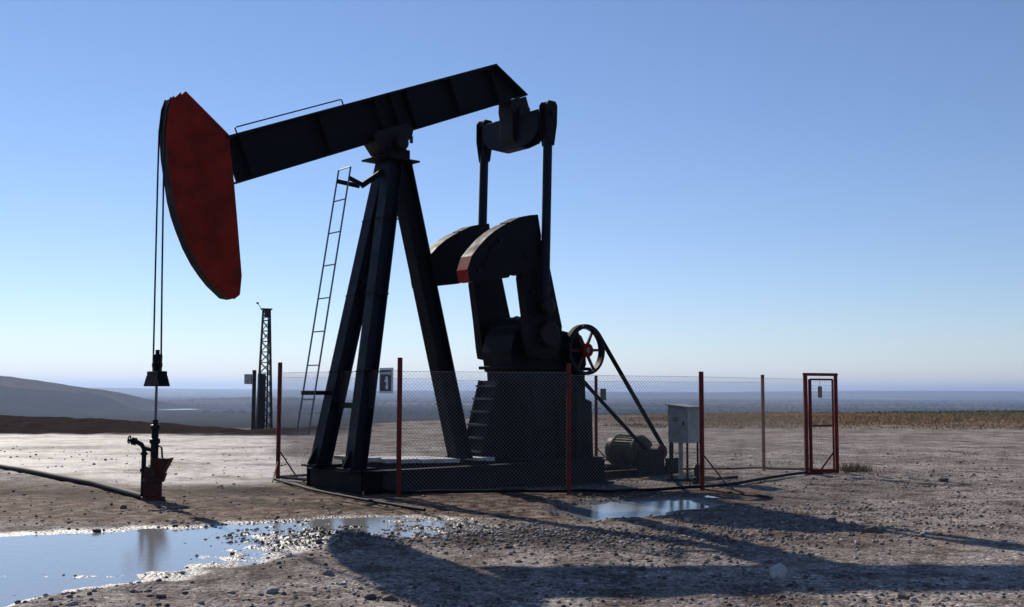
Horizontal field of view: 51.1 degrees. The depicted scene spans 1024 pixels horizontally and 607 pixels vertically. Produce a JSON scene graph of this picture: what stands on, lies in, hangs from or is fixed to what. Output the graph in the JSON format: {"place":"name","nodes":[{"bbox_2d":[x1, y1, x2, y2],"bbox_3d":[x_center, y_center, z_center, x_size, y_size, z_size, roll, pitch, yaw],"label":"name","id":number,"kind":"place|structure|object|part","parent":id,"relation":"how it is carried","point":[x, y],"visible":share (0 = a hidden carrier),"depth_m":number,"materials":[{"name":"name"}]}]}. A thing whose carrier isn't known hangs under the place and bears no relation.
{"place":"outdoors","nodes":[
{"label":"outdoors","id":0,"kind":"place"},
{"bbox_2d":[157,409,192,409],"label":"lake","id":1,"kind":"structure","parent":0,"point":[174,409],"depth_m":2577.94,"materials":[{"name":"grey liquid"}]},
{"bbox_2d":[0,517,488,606],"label":"water","id":2,"kind":"structure","parent":0,"point":[29,564],"depth_m":10.74,"materials":[{"name":"blue liquid"}]},
{"bbox_2d":[0,376,1023,606],"bbox_3d":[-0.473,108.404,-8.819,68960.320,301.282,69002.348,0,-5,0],"label":"ground","id":3,"kind":"structure","parent":0,"point":[44,420],"depth_m":14.96,"materials":[{"name":"soil"}]},
{"bbox_2d":[0,464,140,498],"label":"flow line","id":4,"kind":"object","parent":3,"relation":"on","point":[118,490],"visible":0.95,"depth_m":18.02,"materials":[{"name":"black metal"}]},
{"bbox_2d":[92,528,100,531],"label":"rock","id":5,"kind":"object","parent":3,"relation":"on","point":[97,530],"visible":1,"depth_m":12.15,"materials":[{"name":"stone"}]},
{"bbox_2d":[127,386,173,500],"bbox_3d":[-5.227,2.002,15.485,0.631,1.750,0.340,0,-5,0],"label":"wellhead","id":6,"kind":"object","parent":3,"relation":"on","point":[153,475],"visible":0.93,"depth_m":15.40,"materials":[{"name":"grey metal"}]},
{"bbox_2d":[156,593,165,597],"bbox_3d":[-2.704,2.259,8.267,0.071,0.051,0.085,0,-5,9],"label":"rock","id":7,"kind":"object","parent":3,"relation":"on","point":[160,595],"visible":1,"depth_m":8.24,"materials":[{"name":"stone"}]},
{"bbox_2d":[244,370,255,429],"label":"service mast","id":8,"kind":"object","parent":3,"relation":"on","point":[249,378],"visible":0.88,"depth_m":118.43,"materials":[{"name":"metal"}]},
{"bbox_2d":[255,302,272,428],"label":"derrick","id":9,"kind":"object","parent":3,"relation":"on","point":[262,393],"visible":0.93,"depth_m":119.33,"materials":[{"name":"metal"}]},
{"bbox_2d":[274,478,425,510],"bbox_3d":[-2.741,2.911,16.490,0.232,0.059,5.454,3,-6,-33],"label":"loose pipe","id":10,"kind":"object","parent":3,"relation":"on","point":[357,498],"visible":1,"depth_m":15.64,"materials":[{"name":"brown metal"}]},
{"bbox_2d":[364,593,377,599],"bbox_3d":[-1.091,2.277,8.300,0.112,0.066,0.087,3,-5,-28],"label":"rock","id":11,"kind":"object","parent":3,"relation":"on","point":[372,596],"visible":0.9,"depth_m":8.27,"materials":[{"name":"stone"}]},
{"bbox_2d":[382,595,397,600],"bbox_3d":[-0.941,2.277,8.265,0.125,0.068,0.093,0,-5,0],"label":"rock","id":12,"kind":"object","parent":3,"relation":"on","point":[390,598],"visible":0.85,"depth_m":8.23,"materials":[{"name":"stone"}]},
{"bbox_2d":[144,64,663,494],"bbox_3d":[-1.235,-0.554,18.989,10.377,7.912,2.150,4,-6,-40],"label":"pump jack","id":13,"kind":"object","parent":3,"relation":"on","point":[205,156],"visible":0.92,"depth_m":18.52,"materials":[{"name":"black paint"}]},
{"bbox_2d":[438,565,445,569],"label":"rock","id":14,"kind":"object","parent":3,"relation":"on","point":[441,567],"visible":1,"depth_m":9.62,"materials":[{"name":"stone"}]},
{"bbox_2d":[272,358,835,495],"bbox_3d":[1.280,2.278,20.103,10.999,2.282,4.822,3,-5,-28],"label":"wire fence","id":15,"kind":"object","parent":3,"relation":"on","point":[567,490],"visible":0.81,"depth_m":17.95,"materials":[{"name":"metal"}]},
{"bbox_2d":[379,368,392,392],"bbox_3d":[-1.978,1.211,16.841,0.015,0.400,0.380,4,-6,-41],"label":"warning sign","id":16,"kind":"object","parent":15,"relation":"attached to","point":[385,380],"visible":1,"depth_m":16.84,"materials":[{"name":"white metal"}]},
{"bbox_2d":[599,389,605,399],"bbox_3d":[1.851,1.885,22.241,0.201,0.245,0.012,0,-5,0],"label":"hanging plate","id":17,"kind":"object","parent":15,"relation":"hanging from","point":[603,393],"visible":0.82,"depth_m":22.24,"materials":[{"name":"grey metal"}]},
{"bbox_2d":[802,373,838,474],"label":"gate","id":18,"kind":"structure","parent":15,"relation":"attached to","point":[808,444],"depth_m":21.57,"materials":[{"name":"red metal"}]},
{"bbox_2d":[818,377,821,397],"bbox_3d":[6.213,1.694,21.640,0.085,0.415,0.020,0,-5,0],"label":"hanging plate","id":19,"kind":"object","parent":18,"relation":"hanging from","point":[819,391],"visible":1,"depth_m":21.62,"materials":[{"name":"grey metal"}]},
{"bbox_2d":[808,378,834,471],"bbox_3d":[6.247,2.445,21.629,0.627,1.860,0.070,2,-5,-23],"label":"gate door","id":20,"kind":"structure","parent":18,"relation":"in","point":[811,462],"depth_m":21.58,"materials":[{"name":"red metal"}]},
{"bbox_2d":[124,392,1023,415],"bbox_3d":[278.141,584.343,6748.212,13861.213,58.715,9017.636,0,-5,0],"label":"distant plain","id":21,"kind":"structure","parent":3,"relation":"on","point":[466,411],"depth_m":4138.19,"materials":[{"name":"brown soil"}]},
{"bbox_2d":[605,434,678,478],"bbox_3d":[2.187,3.091,21.578,2.600,0.855,1.455,4,-6,-40],"label":"electric motor","id":22,"kind":"object","parent":3,"relation":"on","point":[636,455],"visible":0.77,"depth_m":21.57,"materials":[{"name":"metal"}]},
{"bbox_2d":[665,404,698,478],"bbox_3d":[3.288,2.669,20.452,0.520,1.500,0.520,-4,-6,42],"label":"control cabinet","id":23,"kind":"object","parent":3,"relation":"on","point":[694,421],"visible":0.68,"depth_m":20.33,"materials":[{"name":"grey metal"}]},
{"bbox_3d":[3.124,2.306,20.314,0.396,0.580,0.034,-4,-6,42],"label":"door","id":24,"kind":"part","parent":23,"relation":"part of","materials":[{"name":"grey paint"}]},
{"bbox_2d":[665,476,737,481],"bbox_3d":[3.624,3.285,20.054,1.463,0.084,0.452,1,-5,-12],"label":"conduit pipe","id":25,"kind":"object","parent":3,"relation":"on","point":[686,480],"visible":0.7,"depth_m":20.03,"materials":[{"name":"metal"}]},
{"bbox_2d":[692,464,714,483],"bbox_3d":[3.512,3.137,19.688,0.418,0.360,0.195,-1,-5,13],"label":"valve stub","id":26,"kind":"object","parent":3,"relation":"on","point":[697,474],"visible":0.69,"depth_m":19.65,"materials":[{"name":"metal"}]},
{"bbox_2d":[705,488,772,498],"bbox_3d":[3.610,3.056,17.300,0.093,0.066,1.934,2,-5,-21],"label":"loose pipe","id":27,"kind":"object","parent":3,"relation":"on","point":[744,494],"visible":1,"depth_m":17.15,"materials":[{"name":"metal"}]},
{"bbox_2d":[768,583,775,586],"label":"rock","id":28,"kind":"object","parent":3,"relation":"on","point":[771,585],"visible":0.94,"depth_m":8.80,"materials":[{"name":"stone"}]},
{"bbox_2d":[769,563,786,578],"bbox_3d":[2.295,2.325,9.242,0.150,0.186,0.210,-1,-5,13],"label":"rock","id":29,"kind":"object","parent":3,"relation":"on","point":[778,571],"visible":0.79,"depth_m":9.18,"materials":[{"name":"stone"}]},
{"bbox_2d":[827,517,837,522],"bbox_3d":[4.000,2.714,13.383,0.120,0.088,0.157,6,-7,-49],"label":"rock","id":30,"kind":"object","parent":3,"relation":"on","point":[832,520],"visible":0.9,"depth_m":13.35,"materials":[{"name":"stone"}]},
{"bbox_2d":[827,460,883,472],"bbox_3d":[7.004,3.327,21.996,1.178,0.308,1.054,0,-5,0],"label":"dry tussock","id":31,"kind":"object","parent":3,"relation":"on","point":[850,468],"visible":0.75,"depth_m":21.86,"materials":[{"name":"brown plant"}]},
{"bbox_2d":[862,525,878,533],"bbox_3d":[4.148,2.624,12.412,0.172,0.113,0.196,2,-5,-16],"label":"rock","id":32,"kind":"object","parent":3,"relation":"on","point":[871,529],"visible":0.73,"depth_m":12.35,"materials":[{"name":"stone"}]},
{"bbox_2d":[746,410,1023,413],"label":"dark scrub","id":33,"kind":"object","parent":3,"relation":"on","point":[905,412],"visible":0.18,"depth_m":85.85,"materials":[{"name":"brown plant"}]},
{"bbox_2d":[898,591,909,598],"bbox_3d":[3.050,2.277,8.343,0.100,0.065,0.088,-3,-6,36],"label":"rock","id":34,"kind":"object","parent":3,"relation":"on","point":[901,595],"visible":1,"depth_m":8.32,"materials":[{"name":"stone"}]},
{"bbox_2d":[938,478,948,481],"bbox_3d":[7.929,3.250,19.698,0.188,0.102,0.182,-1,-5,18],"label":"rock","id":35,"kind":"object","parent":3,"relation":"on","point":[943,479],"visible":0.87,"depth_m":19.64,"materials":[{"name":"stone"}]},
{"bbox_2d":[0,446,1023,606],"bbox_3d":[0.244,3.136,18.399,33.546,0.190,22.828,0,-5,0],"label":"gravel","id":36,"kind":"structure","parent":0,"point":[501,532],"depth_m":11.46,"materials":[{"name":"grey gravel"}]},
{"bbox_2d":[0,0,1023,391],"label":"sky","id":37,"kind":"structure","parent":0,"point":[783,190],"materials":[{"name":"blue"}]},
{"bbox_2d":[553,495,718,520],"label":"water","id":38,"kind":"structure","parent":0,"point":[621,509],"depth_m":15.14,"materials":[{"name":"blue liquid"}]},
{"bbox_2d":[598,411,1023,429],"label":"dry grass","id":39,"kind":"structure","parent":0,"point":[943,421],"depth_m":59.31,"materials":[{"name":"brown plant"}]}
]}

